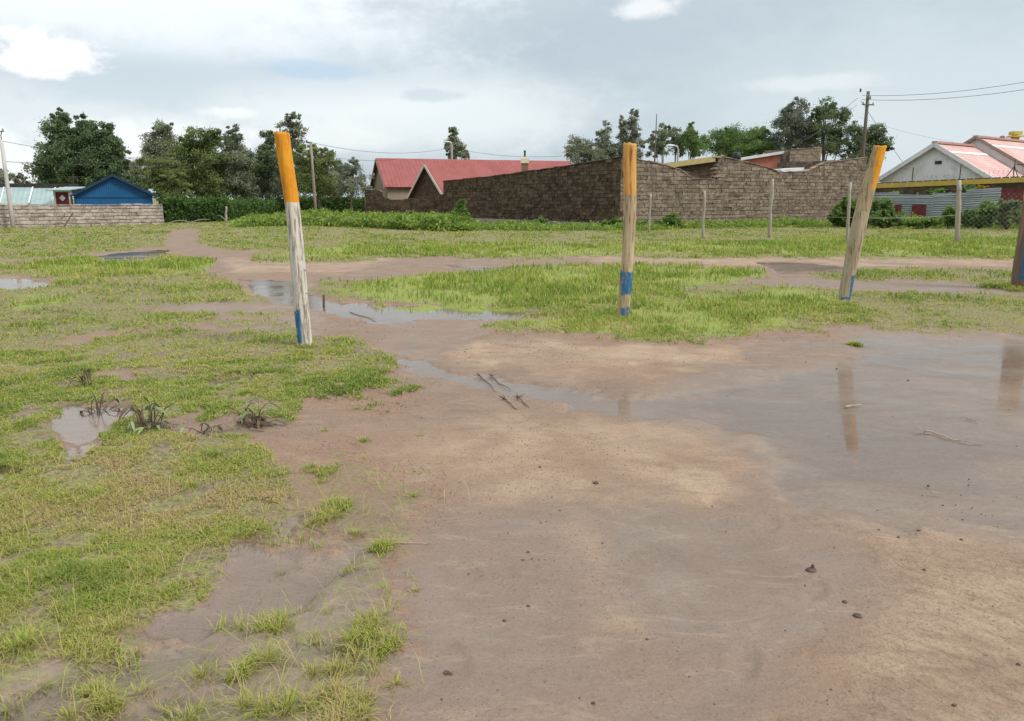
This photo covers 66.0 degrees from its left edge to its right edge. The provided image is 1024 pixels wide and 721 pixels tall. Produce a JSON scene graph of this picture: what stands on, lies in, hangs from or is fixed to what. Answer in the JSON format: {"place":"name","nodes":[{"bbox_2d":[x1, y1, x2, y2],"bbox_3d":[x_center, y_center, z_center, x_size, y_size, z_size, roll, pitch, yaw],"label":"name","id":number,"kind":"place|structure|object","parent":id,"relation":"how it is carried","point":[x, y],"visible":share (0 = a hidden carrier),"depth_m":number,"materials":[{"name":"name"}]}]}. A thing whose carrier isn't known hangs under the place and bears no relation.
{"place":"outdoors","nodes":[
{"label":"outdoors","id":0,"kind":"place"},
{"bbox_2d":[0,250,842,295],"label":"water","id":1,"kind":"structure","parent":0,"point":[270,288],"depth_m":15.39,"materials":[{"name":"white liquid"}]},
{"bbox_2d":[349,311,374,318],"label":"twig","id":2,"kind":"object","parent":1,"relation":"on","point":[360,315],"visible":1,"depth_m":10.77,"materials":[{"name":"wood"}]},
{"bbox_2d":[914,425,982,444],"bbox_3d":[2.899,0.498,5.258,0.059,0.038,0.433,-8,14,-34],"label":"twig","id":3,"kind":"object","parent":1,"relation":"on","point":[944,435],"visible":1,"depth_m":5.27,"materials":[{"name":"wood"}]},
{"bbox_2d":[0,199,1023,720],"bbox_3d":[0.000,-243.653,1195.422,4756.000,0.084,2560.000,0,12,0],"label":"ground","id":4,"kind":"structure","parent":0,"point":[734,507],"depth_m":4.18,"materials":[{"name":"soil"}]},
{"bbox_2d":[0,183,4,202],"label":"teal hut","id":5,"kind":"object","parent":4,"relation":"on","point":[2,185],"visible":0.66,"depth_m":52.55,"materials":[{"name":"metal"}]},
{"bbox_2d":[0,168,14,182],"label":"distant tree","id":6,"kind":"object","parent":4,"relation":"on","point":[2,180],"visible":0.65,"depth_m":85.47,"materials":[{"name":"green plant"}]},
{"bbox_2d":[0,128,15,227],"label":"utility pole","id":7,"kind":"object","parent":4,"relation":"on","point":[9,200],"visible":0.91,"depth_m":41.27,"materials":[{"name":"concrete"}]},
{"bbox_2d":[6,155,305,165],"bbox_3d":[-20.904,-13.006,50.584,0.024,1.433,22.557,6,13,29],"label":"cable","id":8,"kind":"object","parent":7,"relation":"attached to","point":[139,165],"visible":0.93,"depth_m":47.49,"materials":[{"name":"metal"}]},
{"bbox_2d":[11,172,30,182],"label":"distant tree","id":9,"kind":"object","parent":4,"relation":"on","point":[20,177],"visible":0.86,"depth_m":87.60,"materials":[{"name":"green plant"}]},
{"bbox_2d":[0,183,53,205],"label":"teal hut","id":10,"kind":"object","parent":4,"relation":"on","point":[21,193],"visible":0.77,"depth_m":51.64,"materials":[{"name":"metal"}]},
{"bbox_2d":[29,184,57,205],"bbox_3d":[-30.580,-10.301,51.661,2.968,2.519,3.445,0,12,0],"label":"teal hut","id":11,"kind":"object","parent":4,"relation":"on","point":[40,195],"visible":0.36,"depth_m":51.65,"materials":[{"name":"metal"}]},
{"bbox_2d":[45,187,83,205],"bbox_3d":[-28.258,-9.731,50.324,1.470,2.689,2.305,0,12,0],"label":"porch","id":12,"kind":"object","parent":4,"relation":"on","point":[61,197],"visible":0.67,"depth_m":49.56,"materials":[{"name":"beige paint"}]},
{"bbox_2d":[58,184,78,205],"bbox_3d":[-32.516,-10.989,54.912,4.448,2.579,1.200,0,12,0],"label":"shelter","id":13,"kind":"object","parent":4,"relation":"on","point":[68,185],"visible":0.12,"depth_m":54.26,"materials":[{"name":"metal"}]},
{"bbox_2d":[21,107,135,192],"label":"gum tree","id":14,"kind":"object","parent":4,"relation":"on","point":[87,138],"visible":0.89,"depth_m":72.70,"materials":[{"name":"green plant"}]},
{"bbox_2d":[0,204,163,227],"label":"pale stone wall","id":15,"kind":"structure","parent":4,"relation":"on","point":[33,215],"depth_m":44.41,"materials":[{"name":"stone"}]},
{"bbox_2d":[67,368,108,388],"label":"wilted weed","id":16,"kind":"object","parent":4,"relation":"on","point":[81,381],"visible":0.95,"depth_m":6.59,"materials":[{"name":"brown plant"}]},
{"bbox_2d":[78,390,126,414],"bbox_3d":[-3.096,0.308,5.925,0.387,0.210,0.303,0,12,0],"label":"wilted weed","id":17,"kind":"object","parent":4,"relation":"on","point":[105,393],"visible":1,"depth_m":5.91,"materials":[{"name":"brown plant"}]},
{"bbox_2d":[69,174,156,205],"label":"blue shed","id":18,"kind":"structure","parent":4,"relation":"on","point":[110,189],"depth_m":48.81,"materials":[{"name":"metal"}]},
{"bbox_2d":[120,157,146,184],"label":"bushy tree","id":19,"kind":"object","parent":4,"relation":"on","point":[132,168],"visible":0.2,"depth_m":79.30,"materials":[{"name":"green plant"}]},
{"bbox_2d":[118,397,181,434],"bbox_3d":[-2.497,0.387,5.406,0.436,0.181,0.372,6,13,27],"label":"wilted weed","id":20,"kind":"object","parent":4,"relation":"on","point":[150,408],"visible":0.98,"depth_m":5.39,"materials":[{"name":"green plant"}]},
{"bbox_2d":[129,156,194,203],"bbox_3d":[-25.933,-12.714,58.596,4.524,4.890,4.532,0,12,0],"label":"acacia tree","id":21,"kind":"object","parent":4,"relation":"on","point":[164,187],"visible":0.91,"depth_m":58.09,"materials":[{"name":"green plant"}]},
{"bbox_2d":[135,118,192,211],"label":"silver oak tree","id":22,"kind":"object","parent":4,"relation":"on","point":[155,146],"visible":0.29,"depth_m":66.94,"materials":[{"name":"grey plant"}]},
{"bbox_2d":[158,192,236,222],"bbox_3d":[-21.165,-10.268,53.116,2.144,2.078,5.667,11,16,43],"label":"hedge","id":23,"kind":"object","parent":4,"relation":"on","point":[191,209],"visible":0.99,"depth_m":52.61,"materials":[{"name":"green plant"}]},
{"bbox_2d":[161,126,234,199],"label":"bushy tree","id":24,"kind":"object","parent":4,"relation":"on","point":[203,180],"visible":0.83,"depth_m":65.24,"materials":[{"name":"green plant"}]},
{"bbox_2d":[169,215,232,222],"bbox_3d":[-17.881,-9.065,50.486,6.907,0.412,5.378,3,12,16],"label":"slack wire","id":25,"kind":"object","parent":4,"relation":"on","point":[200,219],"visible":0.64,"depth_m":50.48,"materials":[{"name":"metal"}]},
{"bbox_2d":[180,422,232,435],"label":"wilted weed","id":26,"kind":"object","parent":4,"relation":"on","point":[218,427],"visible":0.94,"depth_m":5.30,"materials":[{"name":"brown plant"}]},
{"bbox_2d":[225,206,226,221],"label":"fence post","id":27,"kind":"object","parent":4,"relation":"on","point":[225,213],"visible":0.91,"depth_m":51.44,"materials":[{"name":"wood"}]},
{"bbox_2d":[214,123,263,198],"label":"silver oak tree","id":28,"kind":"object","parent":4,"relation":"on","point":[233,174],"visible":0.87,"depth_m":67.43,"materials":[{"name":"grey plant"}]},
{"bbox_2d":[237,150,261,198],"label":"bushy tree","id":29,"kind":"object","parent":4,"relation":"on","point":[252,161],"visible":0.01,"depth_m":76.60,"materials":[{"name":"green plant"}]},
{"bbox_2d":[225,398,284,429],"bbox_3d":[-1.832,0.386,5.461,0.374,0.183,0.385,9,14,36],"label":"wilted weed","id":30,"kind":"object","parent":4,"relation":"on","point":[254,418],"visible":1,"depth_m":5.46,"materials":[{"name":"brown plant"}]},
{"bbox_2d":[229,194,285,218],"bbox_3d":[-20.333,-12.601,64.631,2.044,2.022,17.684,0,12,0],"label":"hedge","id":31,"kind":"object","parent":4,"relation":"on","point":[243,207],"visible":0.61,"depth_m":61.14,"materials":[{"name":"green plant"}]},
{"bbox_2d":[249,130,281,200],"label":"silver oak tree","id":32,"kind":"object","parent":4,"relation":"on","point":[263,169],"visible":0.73,"depth_m":69.16,"materials":[{"name":"green plant"}]},
{"bbox_2d":[264,111,308,199],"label":"silver oak tree","id":33,"kind":"object","parent":4,"relation":"on","point":[295,131],"visible":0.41,"depth_m":67.34,"materials":[{"name":"grey plant"}]},
{"bbox_2d":[274,127,312,345],"bbox_3d":[-2.274,-1.154,8.262,0.288,2.480,0.191,0,12,0],"label":"painted post","id":34,"kind":"object","parent":4,"relation":"on","point":[300,292],"visible":0.92,"depth_m":8.17,"materials":[{"name":"white wood"}]},
{"bbox_2d":[306,140,316,209],"bbox_3d":[-15.336,-13.697,60.481,0.611,6.232,0.228,0,12,0],"label":"utility pole","id":35,"kind":"object","parent":4,"relation":"on","point":[313,180],"visible":0.81,"depth_m":60.33,"materials":[{"name":"wood"}]},
{"bbox_2d":[3,141,305,158],"bbox_3d":[-21.054,-13.760,50.429,0.020,1.888,22.510,6,13,28],"label":"cable","id":36,"kind":"object","parent":35,"relation":"attached to","point":[143,158],"visible":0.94,"depth_m":48.16,"materials":[{"name":"metal"}]},
{"bbox_2d":[315,143,450,152],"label":"cable","id":37,"kind":"object","parent":35,"relation":"attached to","point":[380,152],"visible":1,"depth_m":69.21,"materials":[{"name":"metal"}]},
{"bbox_2d":[292,144,347,208],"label":"acacia tree","id":38,"kind":"object","parent":4,"relation":"on","point":[324,181],"visible":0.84,"depth_m":65.54,"materials":[{"name":"green plant"}]},
{"bbox_2d":[298,194,364,213],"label":"hedge","id":39,"kind":"object","parent":4,"relation":"on","point":[341,203],"visible":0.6,"depth_m":77.69,"materials":[{"name":"green plant"}]},
{"bbox_2d":[325,156,358,196],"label":"bushy tree","id":40,"kind":"object","parent":4,"relation":"on","point":[338,170],"visible":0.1,"depth_m":77.42,"materials":[{"name":"green plant"}]},
{"bbox_2d":[329,156,377,210],"bbox_3d":[-13.026,-14.084,64.613,3.911,5.146,3.658,0,12,0],"label":"thin tree","id":41,"kind":"object","parent":4,"relation":"on","point":[345,180],"visible":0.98,"depth_m":63.94,"materials":[{"name":"green plant"}]},
{"bbox_2d":[230,208,482,231],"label":"weeds","id":42,"kind":"object","parent":4,"relation":"on","point":[433,221],"visible":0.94,"depth_m":42.56,"materials":[{"name":"green plant"}]},
{"bbox_2d":[364,190,443,214],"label":"stone wall","id":43,"kind":"structure","parent":4,"relation":"on","point":[375,200],"depth_m":61.15,"materials":[{"name":"stone"}]},
{"bbox_2d":[394,540,433,543],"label":"twig","id":44,"kind":"object","parent":4,"relation":"on","point":[413,542],"visible":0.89,"depth_m":3.61,"materials":[{"name":"wood"}]},
{"bbox_2d":[444,141,452,158],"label":"street lamp","id":45,"kind":"object","parent":4,"relation":"on","point":[451,148],"visible":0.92,"depth_m":87.00,"materials":[{"name":"metal"}]},
{"bbox_2d":[443,126,469,158],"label":"slim tree","id":46,"kind":"object","parent":4,"relation":"on","point":[458,145],"visible":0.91,"depth_m":94.44,"materials":[{"name":"green plant"}]},
{"bbox_2d":[451,198,470,217],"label":"bush","id":47,"kind":"object","parent":4,"relation":"on","point":[461,205],"visible":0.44,"depth_m":45.02,"materials":[{"name":"green plant"}]},
{"bbox_2d":[406,163,533,198],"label":"red roofed house","id":48,"kind":"structure","parent":4,"relation":"on","point":[430,179],"depth_m":65.13,"materials":[{"name":"metal"}]},
{"bbox_2d":[521,150,528,170],"bbox_3d":[1.040,-14.389,64.423,0.660,5.398,0.660,0,12,0],"label":"chimney","id":49,"kind":"object","parent":48,"relation":"on","point":[524,163],"visible":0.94,"depth_m":63.84,"materials":[{"name":"brown brick"}]},
{"bbox_2d":[370,158,571,199],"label":"red roofed house","id":50,"kind":"structure","parent":4,"relation":"on","point":[395,179],"depth_m":71.50,"materials":[{"name":"brown metal"}]},
{"bbox_2d":[0,220,1023,720],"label":"grass","id":51,"kind":"structure","parent":4,"relation":"on","point":[530,286],"depth_m":6.60,"materials":[{"name":"plant"}]},
{"bbox_2d":[443,157,623,224],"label":"stone wall","id":52,"kind":"structure","parent":4,"relation":"on","point":[587,192],"depth_m":47.93,"materials":[{"name":"stone"}]},
{"bbox_2d":[527,215,548,223],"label":"bush","id":53,"kind":"object","parent":4,"relation":"on","point":[540,219],"visible":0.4,"depth_m":42.21,"materials":[{"name":"green plant"}]},
{"bbox_2d":[70,314,1023,718],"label":"soil crumbs","id":54,"kind":"object","parent":4,"relation":"on","point":[486,434],"visible":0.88,"depth_m":5.11,"materials":[{"name":"soil"}]},
{"bbox_2d":[562,134,608,164],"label":"leafy tree","id":55,"kind":"object","parent":4,"relation":"on","point":[580,151],"visible":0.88,"depth_m":69.31,"materials":[{"name":"green plant"}]},
{"bbox_2d":[594,120,622,158],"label":"cypress tree","id":56,"kind":"object","parent":4,"relation":"on","point":[604,134],"visible":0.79,"depth_m":71.03,"materials":[{"name":"green plant"}]},
{"bbox_2d":[601,216,622,225],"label":"bush","id":57,"kind":"object","parent":4,"relation":"on","point":[614,220],"visible":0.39,"depth_m":39.79,"materials":[{"name":"green plant"}]},
{"bbox_2d":[617,142,636,316],"bbox_3d":[1.489,-1.554,10.236,0.225,2.470,0.176,0,12,0],"label":"painted post","id":58,"kind":"object","parent":4,"relation":"on","point":[629,216],"visible":0.93,"depth_m":10.16,"materials":[{"name":"wood"}]},
{"bbox_2d":[611,108,652,158],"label":"cypress tree","id":59,"kind":"object","parent":4,"relation":"on","point":[622,135],"visible":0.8,"depth_m":71.00,"materials":[{"name":"green plant"}]},
{"bbox_2d":[648,194,651,232],"bbox_3d":[6.350,-6.711,36.394,0.146,1.932,0.128,0,12,0],"label":"fence post","id":60,"kind":"object","parent":4,"relation":"on","point":[649,209],"visible":0.95,"depth_m":36.34,"materials":[{"name":"wood"}]},
{"bbox_2d":[647,123,674,162],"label":"rounded tree","id":61,"kind":"object","parent":4,"relation":"on","point":[663,134],"visible":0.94,"depth_m":69.14,"materials":[{"name":"green plant"}]},
{"bbox_2d":[654,212,682,228],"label":"bush","id":62,"kind":"object","parent":4,"relation":"on","point":[670,221],"visible":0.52,"depth_m":40.72,"materials":[{"name":"green plant"}]},
{"bbox_2d":[666,144,678,160],"bbox_3d":[13.006,-14.515,64.397,1.108,6.057,0.260,0,12,0],"label":"street lamp","id":63,"kind":"object","parent":4,"relation":"on","point":[670,145],"visible":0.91,"depth_m":63.81,"materials":[{"name":"metal"}]},
{"bbox_2d":[666,126,686,161],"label":"rounded tree","id":64,"kind":"object","parent":4,"relation":"on","point":[674,140],"visible":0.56,"depth_m":70.25,"materials":[{"name":"green plant"}]},
{"bbox_2d":[663,155,724,177],"bbox_3d":[11.611,-11.661,54.008,4.471,4.440,4.500,0,12,0],"label":"lean to","id":65,"kind":"object","parent":4,"relation":"on","point":[699,168],"visible":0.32,"depth_m":51.78,"materials":[{"name":"metal"}]},
{"bbox_2d":[677,121,710,159],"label":"leafy tree","id":66,"kind":"object","parent":4,"relation":"on","point":[689,138],"visible":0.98,"depth_m":68.96,"materials":[{"name":"green plant"}]},
{"bbox_2d":[702,191,705,237],"bbox_3d":[7.571,-5.678,31.165,0.135,2.006,0.133,5,13,22],"label":"fence post","id":67,"kind":"object","parent":4,"relation":"on","point":[704,206],"visible":0.95,"depth_m":31.08,"materials":[{"name":"grey wood"}]},
{"bbox_2d":[732,152,740,159],"bbox_3d":[16.016,-12.497,56.644,0.600,4.819,0.585,0,12,0],"label":"water tank","id":68,"kind":"object","parent":4,"relation":"on","point":[736,155],"visible":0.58,"depth_m":55.98,"materials":[{"name":"plastic"}]},
{"bbox_2d":[699,121,777,157],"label":"broad tree","id":69,"kind":"object","parent":4,"relation":"on","point":[729,142],"visible":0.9,"depth_m":74.49,"materials":[{"name":"green plant"}]},
{"bbox_2d":[617,156,866,223],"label":"stone wall","id":70,"kind":"structure","parent":4,"relation":"on","point":[731,179],"depth_m":47.48,"materials":[{"name":"stone"}]},
{"bbox_2d":[473,212,1018,230],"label":"weeds","id":71,"kind":"object","parent":4,"relation":"on","point":[780,221],"visible":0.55,"depth_m":41.04,"materials":[{"name":"green plant"}]},
{"bbox_2d":[741,151,784,168],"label":"salmon house","id":72,"kind":"structure","parent":4,"relation":"on","point":[771,160],"depth_m":58.50,"materials":[{"name":"paint"}]},
{"bbox_2d":[767,179,773,237],"bbox_3d":[10.384,-6.029,31.687,0.189,2.483,0.175,0,12,0],"label":"fence post","id":73,"kind":"object","parent":4,"relation":"on","point":[770,209],"visible":0.97,"depth_m":31.64,"materials":[{"name":"grey wood"}]},
{"bbox_2d":[774,192,847,196],"bbox_3d":[10.810,-6.101,28.901,0.013,0.208,5.498,-2,12,-9],"label":"fence wire","id":74,"kind":"object","parent":73,"relation":"attached to","point":[821,196],"visible":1,"depth_m":27.59,"materials":[{"name":"metal"}]},
{"bbox_2d":[775,212,846,217],"bbox_3d":[10.822,-5.381,29.048,0.013,0.141,5.500,-2,12,-9],"label":"fence wire","id":75,"kind":"object","parent":73,"relation":"attached to","point":[813,216],"visible":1,"depth_m":28.46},
{"bbox_2d":[775,167,803,171],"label":"white slab","id":76,"kind":"structure","parent":4,"relation":"on","point":[791,169],"depth_m":52.13,"materials":[{"name":"paint"}]},
{"bbox_2d":[765,147,821,162],"bbox_3d":[21.169,-13.236,59.917,3.203,5.751,2.600,-6,13,-27],"label":"stone room","id":77,"kind":"object","parent":4,"relation":"on","point":[802,154],"visible":0.12,"depth_m":58.31,"materials":[{"name":"stone"}]},
{"bbox_2d":[765,96,823,149],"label":"tree","id":78,"kind":"object","parent":4,"relation":"on","point":[790,122],"visible":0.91,"depth_m":72.53,"materials":[{"name":"green plant"}]},
{"bbox_2d":[805,564,815,571],"bbox_3d":[1.272,0.884,3.352,0.045,0.042,0.037,0,12,0],"label":"clod","id":79,"kind":"object","parent":4,"relation":"on","point":[812,568],"visible":1,"depth_m":3.35,"materials":[{"name":"soil"}]},
{"bbox_2d":[804,96,856,160],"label":"tree","id":80,"kind":"object","parent":4,"relation":"on","point":[830,133],"visible":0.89,"depth_m":71.65,"materials":[{"name":"green plant"}]},
{"bbox_2d":[845,182,851,242],"bbox_3d":[11.258,-4.818,26.393,0.172,2.234,0.139,0,12,0],"label":"fence post","id":81,"kind":"object","parent":4,"relation":"on","point":[848,211],"visible":0.92,"depth_m":26.33,"materials":[{"name":"grey wood"}]},
{"bbox_2d":[825,194,872,226],"bbox_3d":[18.671,-8.174,43.210,2.760,1.883,1.547,0,12,0],"label":"bush","id":82,"kind":"object","parent":4,"relation":"on","point":[837,211],"visible":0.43,"depth_m":43.08,"materials":[{"name":"green plant"}]},
{"bbox_2d":[843,341,863,346],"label":"grass clump","id":83,"kind":"object","parent":4,"relation":"on","point":[854,343],"visible":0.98,"depth_m":8.57,"materials":[{"name":"plant"}]},
{"bbox_2d":[853,613,861,617],"bbox_3d":[1.310,0.968,2.989,0.031,0.022,0.028,4,12,19],"label":"clod","id":84,"kind":"object","parent":4,"relation":"on","point":[856,615],"visible":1,"depth_m":2.98,"materials":[{"name":"soil"}]},
{"bbox_2d":[838,145,886,301],"bbox_3d":[5.193,-1.899,11.742,0.518,2.541,0.210,0,12,0],"label":"painted post","id":85,"kind":"object","parent":4,"relation":"on","point":[860,218],"visible":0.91,"depth_m":11.64,"materials":[{"name":"wood"}]},
{"bbox_2d":[860,89,873,156],"bbox_3d":[27.491,-16.038,62.025,1.074,10.194,0.746,-8,14,-34],"label":"power pole","id":86,"kind":"object","parent":4,"relation":"on","point":[867,104],"visible":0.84,"depth_m":61.45,"materials":[{"name":"wood"}]},
{"bbox_2d":[861,101,901,160],"bbox_3d":[27.675,-16.929,58.797,0.025,5.372,6.136,-2,12,-11],"label":"cable","id":87,"kind":"object","parent":86,"relation":"attached to","point":[880,130],"visible":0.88,"depth_m":59.23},
{"bbox_2d":[862,82,1022,95],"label":"cable","id":88,"kind":"object","parent":86,"relation":"attached to","point":[931,93],"visible":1,"depth_m":56.37,"materials":[{"name":"metal"}]},
{"bbox_2d":[862,89,1023,99],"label":"cable","id":89,"kind":"object","parent":86,"relation":"attached to","point":[958,97],"visible":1,"depth_m":53.39,"materials":[{"name":"metal"}]},
{"bbox_2d":[840,120,896,170],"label":"tree","id":90,"kind":"object","parent":4,"relation":"on","point":[873,139],"visible":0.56,"depth_m":71.03,"materials":[{"name":"green plant"}]},
{"bbox_2d":[867,197,904,228],"bbox_3d":[19.582,-7.705,41.322,2.447,1.729,1.618,0,12,0],"label":"bush","id":91,"kind":"object","parent":4,"relation":"on","point":[882,213],"visible":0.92,"depth_m":41.01,"materials":[{"name":"green plant"}]},
{"bbox_2d":[890,187,948,193],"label":"bush","id":92,"kind":"object","parent":4,"relation":"on","point":[939,190],"visible":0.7,"depth_m":46.72,"materials":[{"name":"green plant"}]},
{"bbox_2d":[904,216,944,228],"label":"bush","id":93,"kind":"object","parent":4,"relation":"on","point":[926,222],"visible":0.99,"depth_m":40.25,"materials":[{"name":"green plant"}]},
{"bbox_2d":[869,187,1001,226],"bbox_3d":[23.399,-8.424,43.950,6.397,2.341,0.262,8,14,33],"label":"iron sheet fence","id":94,"kind":"object","parent":4,"relation":"on","point":[933,204],"visible":0.41,"depth_m":43.81,"materials":[{"name":"metal"}]},
{"bbox_2d":[875,160,1023,194],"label":"perimeter wall","id":95,"kind":"structure","parent":4,"relation":"on","point":[912,187],"depth_m":46.67,"materials":[{"name":"metal"}]},
{"bbox_2d":[878,131,1023,182],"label":"white house","id":96,"kind":"structure","parent":4,"relation":"on","point":[979,155],"depth_m":52.19,"materials":[{"name":"paint"}]},
{"bbox_2d":[941,205,963,228],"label":"bush","id":97,"kind":"object","parent":4,"relation":"on","point":[949,221],"visible":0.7,"depth_m":40.72,"materials":[{"name":"green plant"}]},
{"bbox_2d":[954,180,961,241],"bbox_3d":[15.897,-5.223,28.097,0.362,2.360,0.220,0,12,0],"label":"fence post","id":98,"kind":"object","parent":4,"relation":"on","point":[957,238],"visible":0.95,"depth_m":28.05,"materials":[{"name":"grey wood"}]},
{"bbox_2d":[960,193,1022,241],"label":"wire netting","id":99,"kind":"object","parent":98,"relation":"attached to","point":[990,216],"visible":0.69,"depth_m":27.65,"materials":[{"name":"metal"}]},
{"bbox_2d":[961,184,975,192],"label":"bush","id":100,"kind":"object","parent":4,"relation":"on","point":[964,188],"visible":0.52,"depth_m":44.91,"materials":[{"name":"green plant"}]},
{"bbox_2d":[961,200,999,227],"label":"bush","id":101,"kind":"object","parent":4,"relation":"on","point":[981,221],"visible":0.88,"depth_m":40.04,"materials":[{"name":"green plant"}]},
{"bbox_2d":[976,184,988,188],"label":"flowering bush","id":102,"kind":"object","parent":4,"relation":"on","point":[979,186],"visible":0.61,"depth_m":44.79,"materials":[{"name":"yellow plant"}]},
{"bbox_2d":[992,197,1021,229],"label":"bush","id":103,"kind":"object","parent":4,"relation":"on","point":[1012,217],"visible":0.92,"depth_m":39.13,"materials":[{"name":"green plant"}]},
{"bbox_2d":[1000,189,1023,226],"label":"gate","id":104,"kind":"structure","parent":4,"relation":"on","point":[1007,192],"depth_m":43.26,"materials":[{"name":"metal"}]},
{"bbox_2d":[1010,196,1023,288],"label":"painted post","id":105,"kind":"object","parent":4,"relation":"on","point":[1017,276],"visible":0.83,"depth_m":13.55,"materials":[{"name":"wood"}]},
{"bbox_2d":[0,0,1023,198],"label":"sky","id":106,"kind":"structure","parent":0,"point":[391,78],"materials":[{"name":"white"}]},
{"bbox_2d":[654,114,656,161],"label":"bare pole","id":107,"kind":"object","parent":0,"point":[655,141],"visible":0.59,"depth_m":67.60,"materials":[{"name":"metal"}]}
]}

